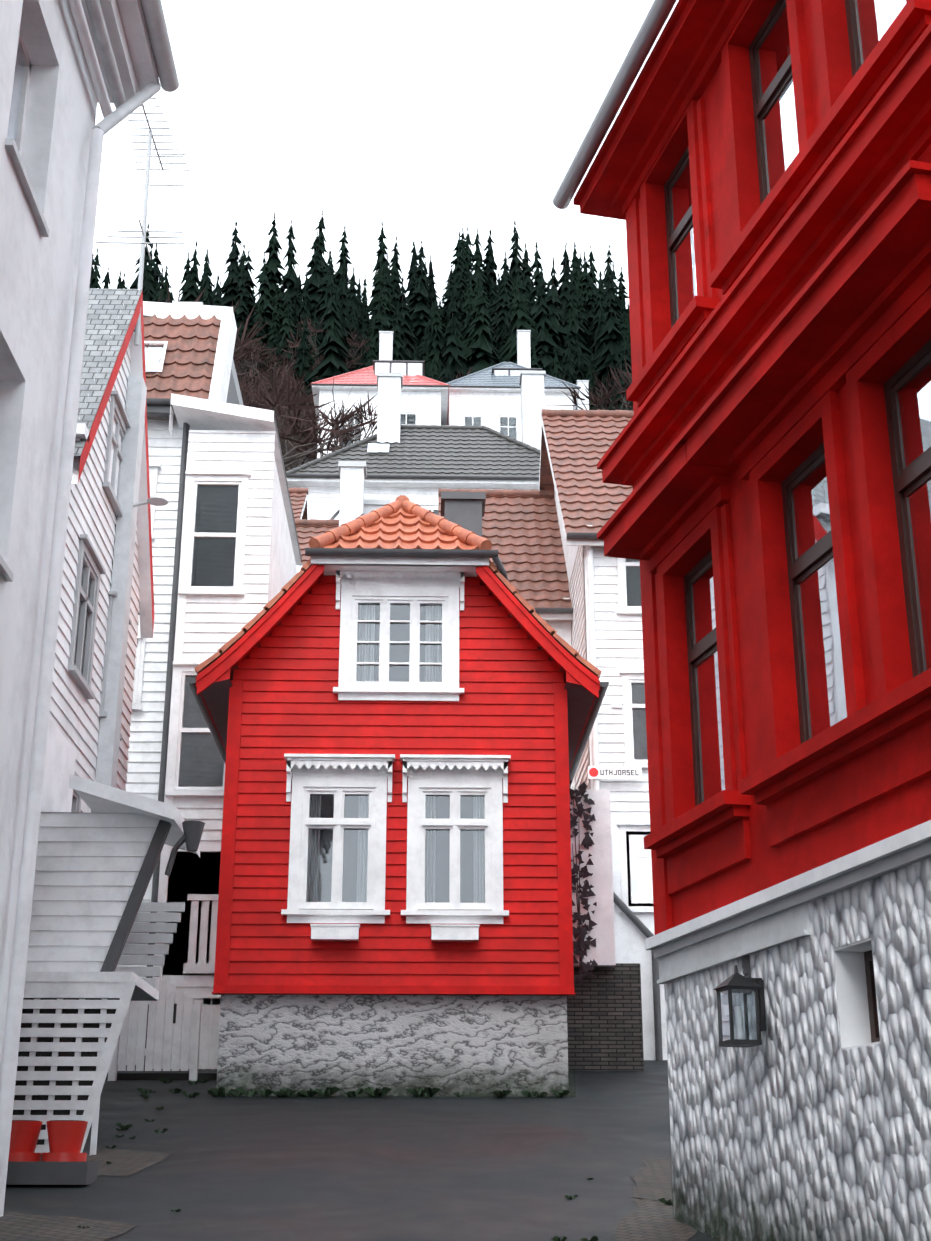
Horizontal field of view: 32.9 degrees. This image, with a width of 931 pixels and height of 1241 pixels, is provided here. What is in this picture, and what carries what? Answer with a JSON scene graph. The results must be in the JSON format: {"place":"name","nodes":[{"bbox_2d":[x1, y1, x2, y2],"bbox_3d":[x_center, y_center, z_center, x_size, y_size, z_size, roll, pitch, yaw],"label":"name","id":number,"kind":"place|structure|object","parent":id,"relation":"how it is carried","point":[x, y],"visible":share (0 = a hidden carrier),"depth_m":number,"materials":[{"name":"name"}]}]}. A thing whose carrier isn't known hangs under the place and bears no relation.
{"place":"outdoors","nodes":[
{"label":"outdoors","id":0,"kind":"place"},
{"bbox_2d":[3,410,716,1240],"bbox_3d":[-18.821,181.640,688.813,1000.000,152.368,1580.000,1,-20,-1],"label":"ground","id":1,"kind":"structure","parent":0,"point":[331,1168],"depth_m":11.99,"materials":[{"name":"asphalt"}]},
{"bbox_2d":[0,0,178,1216],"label":"house","id":2,"kind":"structure","parent":1,"relation":"on","point":[66,66],"depth_m":11.05,"materials":[{"name":"paint"}]},
{"bbox_2d":[12,774,204,1155],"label":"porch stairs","id":3,"kind":"structure","parent":1,"relation":"on","point":[94,871],"depth_m":13.29,"materials":[{"name":"white paint"}]},
{"bbox_2d":[50,98,189,812],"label":"house","id":4,"kind":"structure","parent":1,"relation":"on","point":[107,594],"depth_m":18.23,"materials":[{"name":"white paint"}]},
{"bbox_2d":[135,241,158,300],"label":"conifer","id":5,"kind":"object","parent":1,"relation":"on","point":[150,271],"visible":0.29,"depth_m":162.19,"materials":[{"name":"green plant"}]},
{"bbox_2d":[105,981,220,1080],"bbox_3d":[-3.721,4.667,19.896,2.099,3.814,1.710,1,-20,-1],"label":"wooden gate","id":6,"kind":"structure","parent":1,"relation":"on","point":[174,1011],"depth_m":18.90,"materials":[{"name":"white wood"}]},
{"bbox_2d":[117,301,243,1065],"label":"white house","id":7,"kind":"structure","parent":1,"relation":"on","point":[189,348],"depth_m":23.84,"materials":[{"name":"paint"}]},
{"bbox_2d":[182,240,202,301],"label":"conifer","id":8,"kind":"object","parent":1,"relation":"on","point":[192,295],"visible":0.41,"depth_m":156.54,"materials":[{"name":"green plant"}]},
{"bbox_2d":[199,247,214,305],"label":"conifer","id":9,"kind":"object","parent":1,"relation":"on","point":[207,272],"visible":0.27,"depth_m":164.39,"materials":[{"name":"green plant"}]},
{"bbox_2d":[153,393,301,1068],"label":"white house wing","id":10,"kind":"structure","parent":1,"relation":"on","point":[240,558],"depth_m":22.65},
{"bbox_2d":[219,219,241,308],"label":"conifer","id":11,"kind":"object","parent":1,"relation":"on","point":[230,284],"visible":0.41,"depth_m":161.07,"materials":[{"name":"green plant"}]},
{"bbox_2d":[233,260,252,361],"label":"conifer","id":12,"kind":"object","parent":1,"relation":"on","point":[241,312],"visible":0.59,"depth_m":155.76,"materials":[{"name":"green plant"}]},
{"bbox_2d":[233,249,258,356],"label":"conifer","id":13,"kind":"object","parent":1,"relation":"on","point":[249,283],"visible":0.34,"depth_m":158.09,"materials":[{"name":"green plant"}]},
{"bbox_2d":[246,297,268,392],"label":"conifer","id":14,"kind":"object","parent":1,"relation":"on","point":[259,334],"visible":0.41,"depth_m":151.72,"materials":[{"name":"green plant"}]},
{"bbox_2d":[233,345,294,400],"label":"bare tree","id":15,"kind":"object","parent":1,"relation":"on","point":[261,373],"visible":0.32,"depth_m":132.05,"materials":[{"name":"brown plant"}]},
{"bbox_2d":[247,251,281,348],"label":"conifer","id":16,"kind":"object","parent":1,"relation":"on","point":[268,308],"visible":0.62,"depth_m":154.44,"materials":[{"name":"green plant"}]},
{"bbox_2d":[158,284,377,464],"bbox_3d":[-10.013,-6.011,59.076,13.689,14.794,8.000,15,-25,-36],"label":"bare shrub","id":17,"kind":"object","parent":1,"relation":"on","point":[244,343],"visible":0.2,"depth_m":61.28,"materials":[{"name":"brown plant"}]},
{"bbox_2d":[255,300,280,380],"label":"conifer","id":18,"kind":"object","parent":1,"relation":"on","point":[274,325],"visible":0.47,"depth_m":150.27,"materials":[{"name":"green plant"}]},
{"bbox_2d":[252,209,285,312],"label":"conifer","id":19,"kind":"object","parent":1,"relation":"on","point":[274,263],"visible":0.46,"depth_m":168.36,"materials":[{"name":"green plant"}]},
{"bbox_2d":[238,365,303,409],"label":"bare tree","id":20,"kind":"object","parent":1,"relation":"on","point":[270,383],"visible":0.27,"depth_m":125.06,"materials":[{"name":"brown plant"}]},
{"bbox_2d":[233,327,318,411],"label":"bare tree","id":21,"kind":"object","parent":1,"relation":"on","point":[269,360],"visible":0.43,"depth_m":140.57,"materials":[{"name":"brown plant"}]},
{"bbox_2d":[248,369,312,457],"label":"bare tree","id":22,"kind":"object","parent":1,"relation":"on","point":[296,386],"visible":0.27,"depth_m":123.20,"materials":[{"name":"brown plant"}]},
{"bbox_2d":[250,352,318,393],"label":"bare tree","id":23,"kind":"object","parent":1,"relation":"on","point":[263,367],"visible":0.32,"depth_m":142.26,"materials":[{"name":"brown plant"}]},
{"bbox_2d":[241,385,330,448],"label":"bare tree","id":24,"kind":"object","parent":1,"relation":"on","point":[266,405],"visible":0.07,"depth_m":98.41,"materials":[{"name":"brown plant"}]},
{"bbox_2d":[278,288,296,395],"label":"conifer","id":25,"kind":"object","parent":1,"relation":"on","point":[287,324],"visible":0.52,"depth_m":149.16,"materials":[{"name":"green plant"}]},
{"bbox_2d":[272,220,312,326],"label":"conifer","id":26,"kind":"object","parent":1,"relation":"on","point":[289,278],"visible":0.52,"depth_m":163.65,"materials":[{"name":"green plant"}]},
{"bbox_2d":[289,274,301,356],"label":"conifer","id":27,"kind":"object","parent":1,"relation":"on","point":[296,304],"visible":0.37,"depth_m":156.67,"materials":[{"name":"green plant"}]},
{"bbox_2d":[258,397,333,469],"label":"bare tree","id":28,"kind":"object","parent":1,"relation":"on","point":[296,429],"visible":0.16,"depth_m":77.59,"materials":[{"name":"brown plant"}]},
{"bbox_2d":[282,315,314,441],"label":"conifer","id":29,"kind":"object","parent":1,"relation":"on","point":[300,366],"visible":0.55,"depth_m":138.22,"materials":[{"name":"green plant"}]},
{"bbox_2d":[289,487,308,519],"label":"house","id":30,"kind":"structure","parent":1,"relation":"on","point":[298,498],"depth_m":38.70,"materials":[{"name":"tile"}]},
{"bbox_2d":[293,271,312,361],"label":"conifer","id":31,"kind":"object","parent":1,"relation":"on","point":[305,306],"visible":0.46,"depth_m":152.06,"materials":[{"name":"green plant"}]},
{"bbox_2d":[299,231,323,322],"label":"conifer","id":32,"kind":"object","parent":1,"relation":"on","point":[315,279],"visible":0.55,"depth_m":165.32,"materials":[{"name":"green plant"}]},
{"bbox_2d":[298,208,328,296],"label":"conifer","id":33,"kind":"object","parent":1,"relation":"on","point":[321,228],"visible":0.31,"depth_m":174.44,"materials":[{"name":"green plant"}]},
{"bbox_2d":[307,311,320,385],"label":"conifer","id":34,"kind":"object","parent":1,"relation":"on","point":[312,361],"visible":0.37,"depth_m":147.45,"materials":[{"name":"green plant"}]},
{"bbox_2d":[310,249,335,350],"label":"conifer","id":35,"kind":"object","parent":1,"relation":"on","point":[320,311],"visible":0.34,"depth_m":154.25,"materials":[{"name":"green plant"}]},
{"bbox_2d":[302,269,349,459],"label":"conifer","id":36,"kind":"object","parent":1,"relation":"on","point":[331,363],"visible":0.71,"depth_m":134.65,"materials":[{"name":"green plant"}]},
{"bbox_2d":[294,317,369,364],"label":"bare tree","id":37,"kind":"object","parent":1,"relation":"on","point":[351,342],"visible":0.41,"depth_m":144.61,"materials":[{"name":"brown plant"}]},
{"bbox_2d":[317,285,349,378],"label":"conifer","id":38,"kind":"object","parent":1,"relation":"on","point":[339,322],"visible":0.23,"depth_m":138.11,"materials":[{"name":"green plant"}]},
{"bbox_2d":[301,394,377,455],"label":"bare tree","id":39,"kind":"object","parent":1,"relation":"on","point":[346,437],"visible":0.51,"depth_m":91.29,"materials":[{"name":"brown plant"}]},
{"bbox_2d":[294,461,390,571],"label":"house","id":40,"kind":"structure","parent":1,"relation":"on","point":[354,504],"depth_m":34.06,"materials":[{"name":"white paint"}]},
{"bbox_2d":[334,224,352,295],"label":"conifer","id":41,"kind":"object","parent":1,"relation":"on","point":[343,255],"visible":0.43,"depth_m":174.12,"materials":[{"name":"green plant"}]},
{"bbox_2d":[337,275,358,370],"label":"conifer","id":42,"kind":"object","parent":1,"relation":"on","point":[342,299],"visible":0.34,"depth_m":140.18,"materials":[{"name":"green plant"}]},
{"bbox_2d":[0,1077,697,1240],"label":"cobble verges","id":43,"kind":"structure","parent":1,"relation":"on","point":[651,1218],"depth_m":9.69,"materials":[{"name":"stone"}]},
{"bbox_2d":[346,267,362,352],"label":"conifer","id":44,"kind":"object","parent":1,"relation":"on","point":[352,291],"visible":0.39,"depth_m":153.47,"materials":[{"name":"green plant"}]},
{"bbox_2d":[355,318,369,369],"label":"conifer","id":45,"kind":"object","parent":1,"relation":"on","point":[362,361],"visible":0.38,"depth_m":146.47,"materials":[{"name":"green plant"}]},
{"bbox_2d":[364,291,387,367],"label":"conifer","id":46,"kind":"object","parent":1,"relation":"on","point":[378,318],"visible":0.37,"depth_m":143.19,"materials":[{"name":"green plant"}]},
{"bbox_2d":[368,222,390,315],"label":"conifer","id":47,"kind":"object","parent":1,"relation":"on","point":[381,252],"visible":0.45,"depth_m":173.01,"materials":[{"name":"green plant"}]},
{"bbox_2d":[311,331,449,457],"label":"house","id":48,"kind":"structure","parent":1,"relation":"on","point":[424,400],"depth_m":103.91,"materials":[{"name":"white paint"}]},
{"bbox_2d":[368,276,393,330],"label":"conifer","id":49,"kind":"object","parent":1,"relation":"on","point":[386,304],"visible":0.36,"depth_m":151.84,"materials":[{"name":"green plant"}]},
{"bbox_2d":[367,253,395,343],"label":"conifer","id":50,"kind":"object","parent":1,"relation":"on","point":[388,272],"visible":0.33,"depth_m":157.89,"materials":[{"name":"green plant"}]},
{"bbox_2d":[388,256,401,317],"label":"conifer","id":51,"kind":"object","parent":1,"relation":"on","point":[394,282],"visible":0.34,"depth_m":161.23,"materials":[{"name":"green plant"}]},
{"bbox_2d":[186,492,608,1097],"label":"red house","id":52,"kind":"structure","parent":1,"relation":"on","point":[400,700],"depth_m":18.10,"materials":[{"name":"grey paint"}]},
{"bbox_2d":[216,1072,575,1096],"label":"moss","id":53,"kind":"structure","parent":52,"relation":"attached to","point":[399,1087],"depth_m":17.08,"materials":[{"name":"plant"}]},
{"bbox_2d":[569,778,597,983],"bbox_3d":[1.403,3.414,20.964,0.715,2.794,0.063,1,-20,-1],"label":"ivy on wall","id":54,"kind":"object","parent":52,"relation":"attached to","point":[579,944],"visible":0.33,"depth_m":20.91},
{"bbox_2d":[390,299,409,359],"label":"conifer","id":55,"kind":"object","parent":1,"relation":"on","point":[397,330],"visible":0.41,"depth_m":137.30,"materials":[{"name":"green plant"}]},
{"bbox_2d":[393,270,415,360],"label":"conifer","id":56,"kind":"object","parent":1,"relation":"on","point":[405,327],"visible":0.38,"depth_m":139.88,"materials":[{"name":"green plant"}]},
{"bbox_2d":[405,241,418,303],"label":"conifer","id":57,"kind":"object","parent":1,"relation":"on","point":[413,263],"visible":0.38,"depth_m":177.12,"materials":[{"name":"green plant"}]},
{"bbox_2d":[286,370,545,519],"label":"house","id":58,"kind":"structure","parent":1,"relation":"on","point":[420,465],"depth_m":50.27,"materials":[{"name":"tile"}]},
{"bbox_2d":[408,239,433,359],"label":"conifer","id":59,"kind":"object","parent":1,"relation":"on","point":[419,311],"visible":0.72,"depth_m":158.53,"materials":[{"name":"green plant"}]},
{"bbox_2d":[417,300,433,372],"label":"conifer","id":60,"kind":"object","parent":1,"relation":"on","point":[425,351],"visible":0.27,"depth_m":145.64,"materials":[{"name":"green plant"}]},
{"bbox_2d":[423,288,445,377],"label":"conifer","id":61,"kind":"object","parent":1,"relation":"on","point":[436,336],"visible":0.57,"depth_m":138.88,"materials":[{"name":"green plant"}]},
{"bbox_2d":[427,255,442,320],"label":"conifer","id":62,"kind":"object","parent":1,"relation":"on","point":[430,278],"visible":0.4,"depth_m":163.05,"materials":[{"name":"green plant"}]},
{"bbox_2d":[442,264,455,337],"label":"conifer","id":63,"kind":"object","parent":1,"relation":"on","point":[448,296],"visible":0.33,"depth_m":164.69,"materials":[{"name":"green plant"}]},
{"bbox_2d":[437,288,470,381],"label":"conifer","id":64,"kind":"object","parent":1,"relation":"on","point":[453,344],"visible":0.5,"depth_m":133.47,"materials":[{"name":"green plant"}]},
{"bbox_2d":[441,230,467,324],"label":"conifer","id":65,"kind":"object","parent":1,"relation":"on","point":[458,260],"visible":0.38,"depth_m":169.56,"materials":[{"name":"green plant"}]},
{"bbox_2d":[445,266,467,348],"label":"conifer","id":66,"kind":"object","parent":1,"relation":"on","point":[458,293],"visible":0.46,"depth_m":160.45,"materials":[{"name":"green plant"}]},
{"bbox_2d":[459,275,474,350],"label":"conifer","id":67,"kind":"object","parent":1,"relation":"on","point":[469,296],"visible":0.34,"depth_m":157.63,"materials":[{"name":"green plant"}]},
{"bbox_2d":[464,227,490,313],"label":"conifer","id":68,"kind":"object","parent":1,"relation":"on","point":[477,257],"visible":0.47,"depth_m":169.12,"materials":[{"name":"green plant"}]},
{"bbox_2d":[462,266,497,368],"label":"conifer","id":69,"kind":"object","parent":1,"relation":"on","point":[471,333],"visible":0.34,"depth_m":151.43,"materials":[{"name":"green plant"}]},
{"bbox_2d":[465,278,499,373],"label":"conifer","id":70,"kind":"object","parent":1,"relation":"on","point":[483,353],"visible":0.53,"depth_m":136.65,"materials":[{"name":"green plant"}]},
{"bbox_2d":[482,229,497,299],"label":"conifer","id":71,"kind":"object","parent":1,"relation":"on","point":[489,272],"visible":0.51,"depth_m":172.75,"materials":[{"name":"green plant"}]},
{"bbox_2d":[490,262,512,361],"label":"conifer","id":72,"kind":"object","parent":1,"relation":"on","point":[503,301],"visible":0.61,"depth_m":155.85,"materials":[{"name":"green plant"}]},
{"bbox_2d":[488,250,514,335],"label":"conifer","id":73,"kind":"object","parent":1,"relation":"on","point":[509,286],"visible":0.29,"depth_m":161.45,"materials":[{"name":"green plant"}]},
{"bbox_2d":[438,488,574,788],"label":"white house wing","id":74,"kind":"structure","parent":1,"relation":"on","point":[521,531],"depth_m":28.62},
{"bbox_2d":[446,330,580,441],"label":"house","id":75,"kind":"structure","parent":1,"relation":"on","point":[489,397],"depth_m":107.39,"materials":[{"name":"white paint"}]},
{"bbox_2d":[507,220,524,298],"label":"conifer","id":76,"kind":"object","parent":1,"relation":"on","point":[516,262],"visible":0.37,"depth_m":169.29,"materials":[{"name":"green plant"}]},
{"bbox_2d":[498,269,538,363],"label":"conifer","id":77,"kind":"object","parent":1,"relation":"on","point":[520,318],"visible":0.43,"depth_m":144.55,"materials":[{"name":"green plant"}]},
{"bbox_2d":[520,241,536,322],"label":"conifer","id":78,"kind":"object","parent":1,"relation":"on","point":[527,273],"visible":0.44,"depth_m":165.77,"materials":[{"name":"green plant"}]},
{"bbox_2d":[528,242,571,357],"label":"conifer","id":79,"kind":"object","parent":1,"relation":"on","point":[536,264],"visible":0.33,"depth_m":149.55,"materials":[{"name":"green plant"}]},
{"bbox_2d":[530,270,571,379],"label":"conifer","id":80,"kind":"object","parent":1,"relation":"on","point":[544,341],"visible":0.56,"depth_m":138.65,"materials":[{"name":"green plant"}]},
{"bbox_2d":[537,257,579,382],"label":"conifer","id":81,"kind":"object","parent":1,"relation":"on","point":[557,332],"visible":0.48,"depth_m":140.69,"materials":[{"name":"green plant"}]},
{"bbox_2d":[561,332,576,408],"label":"conifer","id":82,"kind":"object","parent":1,"relation":"on","point":[567,368],"visible":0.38,"depth_m":130.32,"materials":[{"name":"green plant"}]},
{"bbox_2d":[556,242,582,347],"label":"conifer","id":83,"kind":"object","parent":1,"relation":"on","point":[565,278],"visible":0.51,"depth_m":157.04,"materials":[{"name":"green plant"}]},
{"bbox_2d":[560,300,586,366],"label":"conifer","id":84,"kind":"object","parent":1,"relation":"on","point":[569,330],"visible":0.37,"depth_m":147.22,"materials":[{"name":"green plant"}]},
{"bbox_2d":[570,241,581,300],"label":"conifer","id":85,"kind":"object","parent":1,"relation":"on","point":[577,272],"visible":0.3,"depth_m":171.71,"materials":[{"name":"green plant"}]},
{"bbox_2d":[561,266,599,379],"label":"conifer","id":86,"kind":"object","parent":1,"relation":"on","point":[578,328],"visible":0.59,"depth_m":147.79,"materials":[{"name":"green plant"}]},
{"bbox_2d":[572,335,589,393],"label":"conifer","id":87,"kind":"object","parent":1,"relation":"on","point":[577,355],"visible":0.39,"depth_m":139.87,"materials":[{"name":"green plant"}]},
{"bbox_2d":[576,380,588,409],"bbox_3d":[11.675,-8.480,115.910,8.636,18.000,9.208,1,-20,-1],"label":"chimney","id":88,"kind":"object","parent":1,"relation":"on","point":[582,389],"depth_m":116.29,"materials":[{"name":"white paint"}]},
{"bbox_2d":[577,286,591,356],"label":"conifer","id":89,"kind":"object","parent":1,"relation":"on","point":[582,308],"visible":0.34,"depth_m":157.78,"materials":[{"name":"green plant"}]},
{"bbox_2d":[577,250,594,315],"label":"conifer","id":90,"kind":"object","parent":1,"relation":"on","point":[583,276],"visible":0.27,"depth_m":166.20,"materials":[{"name":"green plant"}]},
{"bbox_2d":[547,350,632,410],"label":"bare tree","id":91,"kind":"object","parent":1,"relation":"on","point":[597,400],"visible":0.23,"depth_m":86.06,"materials":[{"name":"brown plant"}]},
{"bbox_2d":[584,272,596,345],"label":"conifer","id":92,"kind":"object","parent":1,"relation":"on","point":[591,299],"visible":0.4,"depth_m":159.87,"materials":[{"name":"green plant"}]},
{"bbox_2d":[587,241,598,298],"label":"conifer","id":93,"kind":"object","parent":1,"relation":"on","point":[593,275],"visible":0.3,"depth_m":170.24,"materials":[{"name":"green plant"}]},
{"bbox_2d":[587,269,606,380],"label":"conifer","id":94,"kind":"object","parent":1,"relation":"on","point":[599,320],"visible":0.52,"depth_m":152.06,"materials":[{"name":"green plant"}]},
{"bbox_2d":[539,409,666,1060],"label":"white house","id":95,"kind":"structure","parent":1,"relation":"on","point":[606,622],"depth_m":24.19,"materials":[{"name":"paint"}]},
{"bbox_2d":[567,789,643,1070],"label":"wall","id":96,"kind":"structure","parent":1,"relation":"on","point":[604,1021],"depth_m":20.69,"materials":[{"name":"paint"}]},
{"bbox_2d":[591,270,628,409],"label":"conifer","id":97,"kind":"object","parent":1,"relation":"on","point":[609,353],"visible":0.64,"depth_m":145.66,"materials":[{"name":"green plant"}]},
{"bbox_2d":[609,353,630,410],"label":"conifer","id":98,"kind":"object","parent":1,"relation":"on","point":[623,383],"visible":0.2,"depth_m":122.79,"materials":[{"name":"green plant"}]},
{"bbox_2d":[608,330,632,410],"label":"conifer","id":99,"kind":"object","parent":1,"relation":"on","point":[625,346],"visible":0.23,"depth_m":133.77,"materials":[{"name":"green plant"}]},
{"bbox_2d":[552,0,930,1240],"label":"red building","id":100,"kind":"structure","parent":1,"relation":"on","point":[758,178],"depth_m":8.80,"materials":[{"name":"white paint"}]},
{"bbox_2d":[671,1172,839,1240],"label":"plinth grime","id":101,"kind":"structure","parent":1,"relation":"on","point":[686,1214],"depth_m":9.05,"materials":[{"name":"stone"}]},
{"bbox_2d":[93,0,678,318],"label":"sky","id":102,"kind":"structure","parent":0,"point":[429,121],"materials":[{"name":"white"}]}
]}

